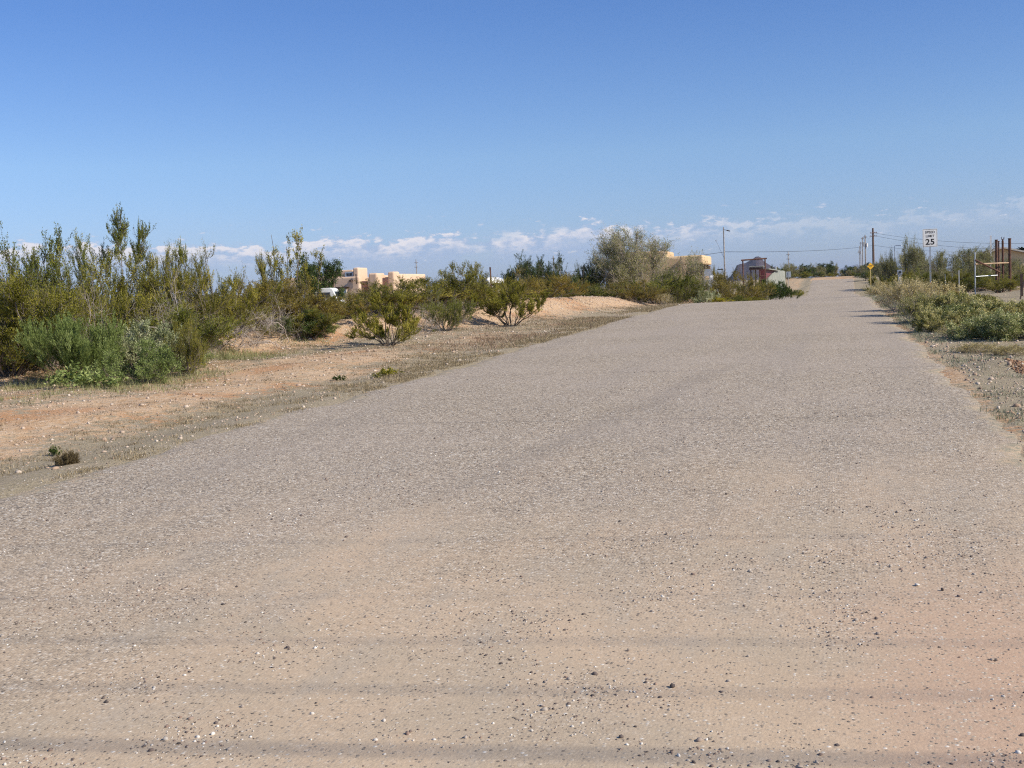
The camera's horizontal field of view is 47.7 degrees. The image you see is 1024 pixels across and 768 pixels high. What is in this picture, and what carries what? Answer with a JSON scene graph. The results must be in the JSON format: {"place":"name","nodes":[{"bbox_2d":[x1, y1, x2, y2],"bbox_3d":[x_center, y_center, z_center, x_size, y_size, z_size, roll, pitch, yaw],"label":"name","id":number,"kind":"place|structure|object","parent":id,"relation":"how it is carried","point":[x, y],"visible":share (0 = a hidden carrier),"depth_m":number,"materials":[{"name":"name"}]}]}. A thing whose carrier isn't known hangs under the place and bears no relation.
{"place":"outdoors","nodes":[
{"label":"outdoors","id":0,"kind":"place"},
{"bbox_2d":[0,312,418,404],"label":"green grass","id":1,"kind":"structure","parent":0,"point":[237,355],"depth_m":21.50,"materials":[{"name":"green plant"}]},
{"bbox_2d":[0,297,685,481],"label":"dry grass","id":2,"kind":"structure","parent":0,"point":[584,325],"depth_m":20.71,"materials":[{"name":"beige plant"}]},
{"bbox_2d":[287,268,425,311],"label":"adobe house","id":3,"kind":"structure","parent":0,"point":[349,277],"depth_m":143.65,"materials":[{"name":"paint"}]},
{"bbox_2d":[0,279,1023,767],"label":"road","id":4,"kind":"structure","parent":0,"point":[368,673],"depth_m":6.23,"materials":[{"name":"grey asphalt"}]},
{"bbox_2d":[0,271,1023,498],"bbox_3d":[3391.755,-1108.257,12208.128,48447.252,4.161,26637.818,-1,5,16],"label":"ground","id":5,"kind":"structure","parent":0,"point":[15,484],"depth_m":17.22,"materials":[{"name":"soil"}]},
{"bbox_2d":[0,315,55,376],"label":"creosote bush","id":6,"kind":"object","parent":5,"relation":"on","point":[20,362],"visible":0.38,"depth_m":22.85,"materials":[{"name":"green plant"}]},
{"bbox_2d":[0,261,98,376],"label":"creosote bush","id":7,"kind":"object","parent":5,"relation":"on","point":[19,293],"visible":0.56,"depth_m":22.79,"materials":[{"name":"green plant"}]},
{"bbox_2d":[52,450,79,465],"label":"thistle weed","id":8,"kind":"object","parent":5,"relation":"on","point":[71,457],"visible":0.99,"depth_m":11.12,"materials":[{"name":"brown plant"}]},
{"bbox_2d":[0,221,135,354],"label":"creosote bush","id":9,"kind":"object","parent":5,"relation":"on","point":[53,261],"visible":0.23,"depth_m":25.92,"materials":[{"name":"green plant"}]},
{"bbox_2d":[42,360,94,387],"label":"broadleaf weed","id":10,"kind":"object","parent":5,"relation":"on","point":[57,376],"visible":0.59,"depth_m":20.59,"materials":[{"name":"green plant"}]},
{"bbox_2d":[7,304,131,381],"bbox_3d":[-8.431,-0.786,21.996,2.135,1.585,2.045,-1,5,14],"label":"broom shrub","id":11,"kind":"object","parent":5,"relation":"on","point":[69,346],"visible":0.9,"depth_m":21.62,"materials":[{"name":"green plant"}]},
{"bbox_2d":[0,254,153,371],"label":"creosote bush","id":12,"kind":"object","parent":5,"relation":"on","point":[122,310],"visible":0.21,"depth_m":23.97,"materials":[{"name":"green plant"}]},
{"bbox_2d":[17,276,138,373],"bbox_3d":[-9.230,-0.839,24.063,2.452,2.796,2.516,-1,5,23],"label":"dead bush","id":13,"kind":"object","parent":5,"relation":"on","point":[81,322],"visible":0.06,"depth_m":23.82,"materials":[{"name":"brown plant"}]},
{"bbox_2d":[70,367,131,387],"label":"broadleaf weed","id":14,"kind":"object","parent":5,"relation":"on","point":[86,380],"visible":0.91,"depth_m":19.55,"materials":[{"name":"green plant"}]},
{"bbox_2d":[52,227,162,314],"bbox_3d":[-10.055,-2.172,28.059,2.916,3.228,2.382,-6,6,-40],"label":"creosote bush","id":15,"kind":"object","parent":5,"relation":"on","point":[81,261],"visible":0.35,"depth_m":27.52,"materials":[{"name":"green plant"}]},
{"bbox_2d":[105,202,155,292],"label":"creosote bush","id":16,"kind":"object","parent":5,"relation":"on","point":[119,235],"visible":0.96,"depth_m":27.93,"materials":[{"name":"green plant"}]},
{"bbox_2d":[79,317,187,374],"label":"grey leaved shrub","id":17,"kind":"object","parent":5,"relation":"on","point":[159,335],"visible":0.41,"depth_m":22.89,"materials":[{"name":"green plant"}]},
{"bbox_2d":[26,247,241,345],"bbox_3d":[-8.556,-1.698,25.631,4.635,2.710,3.414,0,5,33],"label":"creosote bush","id":18,"kind":"object","parent":5,"relation":"on","point":[122,282],"visible":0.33,"depth_m":25.79,"materials":[{"name":"green plant"}]},
{"bbox_2d":[85,336,184,384],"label":"grey leaved shrub","id":19,"kind":"object","parent":5,"relation":"on","point":[158,364],"visible":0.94,"depth_m":20.46,"materials":[{"name":"green plant"}]},
{"bbox_2d":[49,293,248,373],"bbox_3d":[-7.079,-1.044,23.573,3.201,1.662,4.536,-2,5,6],"label":"creosote bush","id":20,"kind":"object","parent":5,"relation":"on","point":[210,330],"visible":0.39,"depth_m":23.83,"materials":[{"name":"green plant"}]},
{"bbox_2d":[90,259,222,367],"bbox_3d":[-7.354,-0.563,24.505,3.125,4.200,2.894,-3,5,-6],"label":"bush","id":21,"kind":"object","parent":5,"relation":"on","point":[159,306],"visible":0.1,"depth_m":24.62,"materials":[{"name":"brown plant"}]},
{"bbox_2d":[134,347,219,372],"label":"grey leaved shrub","id":22,"kind":"object","parent":5,"relation":"on","point":[204,358],"visible":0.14,"depth_m":22.84,"materials":[{"name":"green plant"}]},
{"bbox_2d":[124,242,240,323],"bbox_3d":[-7.903,-2.017,26.725,2.422,2.552,2.970,-6,6,-39],"label":"creosote bush","id":23,"kind":"object","parent":5,"relation":"on","point":[192,278],"visible":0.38,"depth_m":26.42,"materials":[{"name":"green plant"}]},
{"bbox_2d":[133,236,237,322],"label":"creosote bush","id":24,"kind":"object","parent":5,"relation":"on","point":[180,253],"visible":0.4,"depth_m":27.34,"materials":[{"name":"green plant"}]},
{"bbox_2d":[164,313,211,376],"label":"creosote bush","id":25,"kind":"object","parent":5,"relation":"on","point":[195,353],"visible":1,"depth_m":21.99,"materials":[{"name":"green plant"}]},
{"bbox_2d":[161,238,285,349],"bbox_3d":[-7.125,-2.132,27.437,2.928,2.715,2.388,-6,5,-34],"label":"creosote bush","id":26,"kind":"object","parent":5,"relation":"on","point":[204,282],"visible":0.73,"depth_m":27.38,"materials":[{"name":"green plant"}]},
{"bbox_2d":[185,289,279,328],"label":"creosote bush","id":27,"kind":"object","parent":5,"relation":"on","point":[268,310],"visible":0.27,"depth_m":28.83,"materials":[{"name":"green plant"}]},
{"bbox_2d":[192,297,288,352],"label":"dead bush","id":28,"kind":"object","parent":5,"relation":"on","point":[242,337],"visible":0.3,"depth_m":28.22,"materials":[{"name":"brown plant"}]},
{"bbox_2d":[193,275,316,331],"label":"creosote bush","id":29,"kind":"object","parent":5,"relation":"on","point":[286,301],"visible":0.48,"depth_m":31.09,"materials":[{"name":"green plant"}]},
{"bbox_2d":[254,251,268,322],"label":"creosote bush","id":30,"kind":"object","parent":5,"relation":"on","point":[262,268],"visible":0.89,"depth_m":33.91,"materials":[{"name":"green plant"}]},
{"bbox_2d":[229,292,314,346],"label":"dead bush","id":31,"kind":"object","parent":5,"relation":"on","point":[274,322],"visible":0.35,"depth_m":29.65,"materials":[{"name":"brown plant"}]},
{"bbox_2d":[258,224,303,316],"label":"creosote bush","id":32,"kind":"object","parent":5,"relation":"on","point":[278,265],"visible":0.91,"depth_m":32.72,"materials":[{"name":"green plant"}]},
{"bbox_2d":[225,274,345,325],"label":"creosote bush","id":33,"kind":"object","parent":5,"relation":"on","point":[318,300],"visible":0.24,"depth_m":31.86,"materials":[{"name":"green plant"}]},
{"bbox_2d":[253,304,346,339],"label":"creosote bush","id":34,"kind":"object","parent":5,"relation":"on","point":[329,318],"visible":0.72,"depth_m":30.31,"materials":[{"name":"green plant"}]},
{"bbox_2d":[279,245,324,325],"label":"creosote bush","id":35,"kind":"object","parent":5,"relation":"on","point":[305,266],"visible":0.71,"depth_m":33.62,"materials":[{"name":"green plant"}]},
{"bbox_2d":[273,308,333,339],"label":"green shrub","id":36,"kind":"object","parent":5,"relation":"on","point":[311,325],"visible":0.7,"depth_m":30.19,"materials":[{"name":"green plant"}]},
{"bbox_2d":[0,308,613,477],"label":"dry stubble","id":37,"kind":"object","parent":5,"relation":"on","point":[259,377],"visible":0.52,"depth_m":20.93,"materials":[{"name":"brown plant"}]},
{"bbox_2d":[298,288,342,300],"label":"white van","id":38,"kind":"object","parent":5,"relation":"on","point":[331,291],"visible":0.14,"depth_m":116.92,"materials":[{"name":"paint"}]},
{"bbox_2d":[293,252,348,298],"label":"leafy tree","id":39,"kind":"object","parent":5,"relation":"on","point":[330,272],"visible":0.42,"depth_m":117.81,"materials":[{"name":"green plant"}]},
{"bbox_2d":[269,293,382,321],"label":"creosote bush","id":40,"kind":"object","parent":5,"relation":"on","point":[330,303],"visible":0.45,"depth_m":32.72,"materials":[{"name":"green plant"}]},
{"bbox_2d":[303,284,427,317],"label":"creosote bush","id":41,"kind":"object","parent":5,"relation":"on","point":[366,295],"visible":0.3,"depth_m":35.17,"materials":[{"name":"green plant"}]},
{"bbox_2d":[343,289,420,345],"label":"creosote bush","id":42,"kind":"object","parent":5,"relation":"on","point":[407,326],"visible":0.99,"depth_m":28.25,"materials":[{"name":"green plant"}]},
{"bbox_2d":[370,366,402,377],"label":"verge weed","id":43,"kind":"object","parent":5,"relation":"on","point":[388,371],"visible":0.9,"depth_m":19.90,"materials":[{"name":"green plant"}]},
{"bbox_2d":[343,276,470,311],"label":"creosote bush","id":44,"kind":"object","parent":5,"relation":"on","point":[411,286],"visible":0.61,"depth_m":36.73,"materials":[{"name":"green plant"}]},
{"bbox_2d":[378,266,505,308],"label":"creosote bush","id":45,"kind":"object","parent":5,"relation":"on","point":[465,282],"visible":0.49,"depth_m":38.57,"materials":[{"name":"green plant"}]},
{"bbox_2d":[417,287,479,331],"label":"creosote bush","id":46,"kind":"object","parent":5,"relation":"on","point":[456,318],"visible":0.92,"depth_m":33.90,"materials":[{"name":"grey plant"}]},
{"bbox_2d":[413,260,508,307],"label":"creosote bush","id":47,"kind":"object","parent":5,"relation":"on","point":[449,276],"visible":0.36,"depth_m":39.45,"materials":[{"name":"green plant"}]},
{"bbox_2d":[374,315,629,352],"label":"brown grass","id":48,"kind":"structure","parent":5,"relation":"on","point":[493,338],"depth_m":28.92,"materials":[{"name":"brown plant"}]},
{"bbox_2d":[467,273,550,325],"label":"creosote bush","id":49,"kind":"object","parent":5,"relation":"on","point":[498,305],"visible":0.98,"depth_m":36.75,"materials":[{"name":"green plant"}]},
{"bbox_2d":[468,282,551,300],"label":"creosote bush","id":50,"kind":"object","parent":5,"relation":"on","point":[528,291],"visible":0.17,"depth_m":42.68,"materials":[{"name":"green plant"}]},
{"bbox_2d":[0,287,1023,474],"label":"dirt berm","id":51,"kind":"structure","parent":5,"relation":"on","point":[584,296],"depth_m":21.39,"materials":[{"name":"brown soil"}]},
{"bbox_2d":[465,249,559,298],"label":"desert bush","id":52,"kind":"object","parent":5,"relation":"on","point":[509,274],"visible":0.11,"depth_m":61.94,"materials":[{"name":"green plant"}]},
{"bbox_2d":[493,265,589,297],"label":"creosote bush","id":53,"kind":"object","parent":5,"relation":"on","point":[560,284],"visible":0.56,"depth_m":46.71,"materials":[{"name":"green plant"}]},
{"bbox_2d":[508,254,596,297],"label":"desert bush","id":54,"kind":"object","parent":5,"relation":"on","point":[539,272],"visible":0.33,"depth_m":59.45,"materials":[{"name":"green plant"}]},
{"bbox_2d":[545,256,610,296],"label":"desert bush","id":55,"kind":"object","parent":5,"relation":"on","point":[577,274],"visible":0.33,"depth_m":59.79,"materials":[{"name":"green plant"}]},
{"bbox_2d":[575,283,648,299],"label":"desert bush","id":56,"kind":"object","parent":5,"relation":"on","point":[596,290],"visible":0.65,"depth_m":53.39,"materials":[{"name":"green plant"}]},
{"bbox_2d":[603,278,670,302],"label":"desert bush","id":57,"kind":"object","parent":5,"relation":"on","point":[633,289],"visible":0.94,"depth_m":52.69,"materials":[{"name":"green plant"}]},
{"bbox_2d":[584,221,718,302],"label":"mesquite tree","id":58,"kind":"object","parent":5,"relation":"on","point":[625,266],"visible":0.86,"depth_m":59.32,"materials":[{"name":"green plant"}]},
{"bbox_2d":[619,267,695,303],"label":"desert bush","id":59,"kind":"object","parent":5,"relation":"on","point":[674,279],"visible":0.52,"depth_m":54.84,"materials":[{"name":"green plant"}]},
{"bbox_2d":[615,251,711,302],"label":"porch house","id":60,"kind":"structure","parent":5,"relation":"on","point":[707,259],"depth_m":87.40,"materials":[{"name":"paint"}]},
{"bbox_2d":[654,293,672,304],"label":"dry shrub","id":61,"kind":"object","parent":5,"relation":"on","point":[665,298],"visible":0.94,"depth_m":53.42,"materials":[{"name":"beige plant"}]},
{"bbox_2d":[645,267,708,303],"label":"desert bush","id":62,"kind":"object","parent":5,"relation":"on","point":[681,294],"visible":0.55,"depth_m":55.67,"materials":[{"name":"green plant"}]},
{"bbox_2d":[690,287,721,302],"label":"dry shrub","id":63,"kind":"object","parent":5,"relation":"on","point":[700,298],"visible":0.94,"depth_m":55.89,"materials":[{"name":"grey plant"}]},
{"bbox_2d":[703,266,744,300],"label":"desert bush","id":64,"kind":"object","parent":5,"relation":"on","point":[727,279],"visible":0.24,"depth_m":71.91,"materials":[{"name":"green plant"}]},
{"bbox_2d":[705,273,776,301],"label":"desert bush","id":65,"kind":"object","parent":5,"relation":"on","point":[722,287],"visible":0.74,"depth_m":65.26,"materials":[{"name":"green plant"}]},
{"bbox_2d":[731,270,776,299],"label":"desert bush","id":66,"kind":"object","parent":5,"relation":"on","point":[762,286],"visible":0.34,"depth_m":67.57,"materials":[{"name":"green plant"}]},
{"bbox_2d":[741,258,766,297],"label":"pipe gate frame","id":67,"kind":"object","parent":5,"relation":"on","point":[742,260],"visible":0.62,"depth_m":115.98,"materials":[{"name":"metal"}]},
{"bbox_2d":[749,266,779,285],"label":"red shed","id":68,"kind":"structure","parent":5,"relation":"on","point":[761,269],"depth_m":120.91,"materials":[{"name":"red"}]},
{"bbox_2d":[754,278,781,299],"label":"green shrub","id":69,"kind":"object","parent":5,"relation":"on","point":[771,296],"visible":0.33,"depth_m":79.52,"materials":[{"name":"green plant"}]},
{"bbox_2d":[766,271,785,297],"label":"metal fence","id":70,"kind":"object","parent":5,"relation":"on","point":[777,276],"visible":0.33,"depth_m":144.28,"materials":[{"name":"metal"}]},
{"bbox_2d":[774,280,801,299],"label":"green shrub","id":71,"kind":"object","parent":5,"relation":"on","point":[785,291],"visible":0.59,"depth_m":81.64,"materials":[{"name":"green plant"}]},
{"bbox_2d":[816,261,835,276],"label":"mesquite","id":72,"kind":"object","parent":5,"relation":"on","point":[830,268],"visible":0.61,"depth_m":290.83,"materials":[{"name":"green plant"}]},
{"bbox_2d":[860,266,914,294],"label":"desert bush","id":73,"kind":"object","parent":5,"relation":"on","point":[903,275],"visible":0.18,"depth_m":76.12,"materials":[{"name":"green plant"}]},
{"bbox_2d":[871,277,922,309],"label":"buckwheat shrub","id":74,"kind":"object","parent":5,"relation":"on","point":[881,290],"visible":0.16,"depth_m":34.05,"materials":[{"name":"green plant"}]},
{"bbox_2d":[878,234,926,285],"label":"mesquite tree","id":75,"kind":"object","parent":5,"relation":"on","point":[888,270],"visible":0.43,"depth_m":84.27,"materials":[{"name":"green plant"}]},
{"bbox_2d":[887,245,933,279],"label":"mesquite tree","id":76,"kind":"object","parent":5,"relation":"on","point":[914,257],"visible":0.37,"depth_m":80.00,"materials":[{"name":"green plant"}]},
{"bbox_2d":[879,274,946,313],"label":"buckwheat shrub","id":77,"kind":"object","parent":5,"relation":"on","point":[910,291],"visible":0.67,"depth_m":30.88,"materials":[{"name":"green plant"}]},
{"bbox_2d":[894,267,937,285],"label":"desert bush","id":78,"kind":"object","parent":5,"relation":"on","point":[926,275],"visible":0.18,"depth_m":65.86,"materials":[{"name":"green plant"}]},
{"bbox_2d":[894,289,959,319],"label":"buckwheat shrub","id":79,"kind":"object","parent":5,"relation":"on","point":[927,299],"visible":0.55,"depth_m":27.38,"materials":[{"name":"green plant"}]},
{"bbox_2d":[922,229,937,280],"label":"speed limit sign","id":80,"kind":"object","parent":5,"relation":"on","point":[930,239],"visible":1,"depth_m":49.00,"materials":[{"name":"metal"}]},
{"bbox_2d":[899,279,966,309],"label":"buckwheat shrub","id":81,"kind":"object","parent":5,"relation":"on","point":[946,287],"visible":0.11,"depth_m":32.88,"materials":[{"name":"green plant"}]},
{"bbox_2d":[917,267,960,291],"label":"desert bush","id":82,"kind":"object","parent":5,"relation":"on","point":[932,276],"visible":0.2,"depth_m":59.89,"materials":[{"name":"green plant"}]},
{"bbox_2d":[907,305,974,332],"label":"buckwheat shrub","id":83,"kind":"object","parent":5,"relation":"on","point":[929,322],"visible":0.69,"depth_m":23.75,"materials":[{"name":"green plant"}]},
{"bbox_2d":[905,289,982,319],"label":"buckwheat shrub","id":84,"kind":"object","parent":5,"relation":"on","point":[955,299],"visible":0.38,"depth_m":26.82,"materials":[{"name":"green plant"}]},
{"bbox_2d":[911,245,986,289],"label":"mesquite tree","id":85,"kind":"object","parent":5,"relation":"on","point":[939,256],"visible":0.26,"depth_m":68.00,"materials":[{"name":"green plant"}]},
{"bbox_2d":[919,241,994,292],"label":"mesquite tree","id":86,"kind":"object","parent":5,"relation":"on","point":[933,269],"visible":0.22,"depth_m":60.06,"materials":[{"name":"green plant"}]},
{"bbox_2d":[930,300,995,322],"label":"buckwheat shrub","id":87,"kind":"object","parent":5,"relation":"on","point":[948,308],"visible":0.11,"depth_m":24.27,"materials":[{"name":"green plant"}]},
{"bbox_2d":[942,268,987,292],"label":"desert bush","id":88,"kind":"object","parent":5,"relation":"on","point":[954,279],"visible":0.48,"depth_m":53.90,"materials":[{"name":"green plant"}]},
{"bbox_2d":[938,269,994,291],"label":"desert bush","id":89,"kind":"object","parent":5,"relation":"on","point":[970,283],"visible":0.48,"depth_m":51.99,"materials":[{"name":"green plant"}]},
{"bbox_2d":[947,340,998,352],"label":"dry weed","id":90,"kind":"object","parent":5,"relation":"on","point":[965,347],"visible":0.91,"depth_m":18.45,"materials":[{"name":"beige plant"}]},
{"bbox_2d":[938,310,1023,339],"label":"buckwheat shrub","id":91,"kind":"object","parent":5,"relation":"on","point":[976,331],"visible":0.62,"depth_m":21.15,"materials":[{"name":"green plant"}]},
{"bbox_2d":[953,250,1021,291],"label":"mesquite tree","id":92,"kind":"object","parent":5,"relation":"on","point":[983,270],"visible":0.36,"depth_m":55.65,"materials":[{"name":"green plant"}]},
{"bbox_2d":[956,294,1023,319],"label":"buckwheat shrub","id":93,"kind":"object","parent":5,"relation":"on","point":[1019,306],"visible":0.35,"depth_m":23.81,"materials":[{"name":"green plant"}]},
{"bbox_2d":[974,252,1008,293],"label":"corral gate","id":94,"kind":"structure","parent":5,"relation":"on","point":[984,264],"depth_m":45.08,"materials":[{"name":"metal"}]},
{"bbox_2d":[966,247,1023,282],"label":"gable house","id":95,"kind":"structure","parent":5,"relation":"on","point":[1017,253],"depth_m":136.73,"materials":[{"name":"white paint"}]},
{"bbox_2d":[974,307,1023,340],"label":"buckwheat shrub","id":96,"kind":"object","parent":5,"relation":"on","point":[1006,321],"visible":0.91,"depth_m":20.58,"materials":[{"name":"green plant"}]},
{"bbox_2d":[976,274,1023,292],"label":"desert bush","id":97,"kind":"object","parent":5,"relation":"on","point":[1002,284],"visible":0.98,"depth_m":44.81,"materials":[{"name":"green plant"}]},
{"bbox_2d":[981,343,1023,355],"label":"dry weed","id":98,"kind":"object","parent":5,"relation":"on","point":[1007,349],"visible":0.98,"depth_m":17.80,"materials":[{"name":"grey plant"}]},
{"bbox_2d":[994,256,1023,278],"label":"mesquite tree","id":99,"kind":"object","parent":5,"relation":"on","point":[1020,271],"visible":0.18,"depth_m":62.13,"materials":[{"name":"green plant"}]},
{"bbox_2d":[1008,238,1011,291],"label":"pipe post","id":100,"kind":"object","parent":5,"relation":"on","point":[1009,256],"visible":0.83,"depth_m":45.86,"materials":[{"name":"metal"}]},
{"bbox_2d":[1003,358,1023,375],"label":"reddish dry weed","id":101,"kind":"object","parent":5,"relation":"on","point":[1018,362],"visible":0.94,"depth_m":15.46,"materials":[{"name":"brown plant"}]},
{"bbox_2d":[0,0,1023,304],"label":"sky","id":102,"kind":"structure","parent":0,"point":[397,134],"materials":[{"name":"blue"}]},
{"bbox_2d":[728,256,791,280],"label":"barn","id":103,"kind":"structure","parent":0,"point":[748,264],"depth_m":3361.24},
{"bbox_2d":[864,291,1023,443],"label":"gravel","id":104,"kind":"structure","parent":0,"point":[928,334],"depth_m":17.66,"materials":[{"name":"grey gravel"}]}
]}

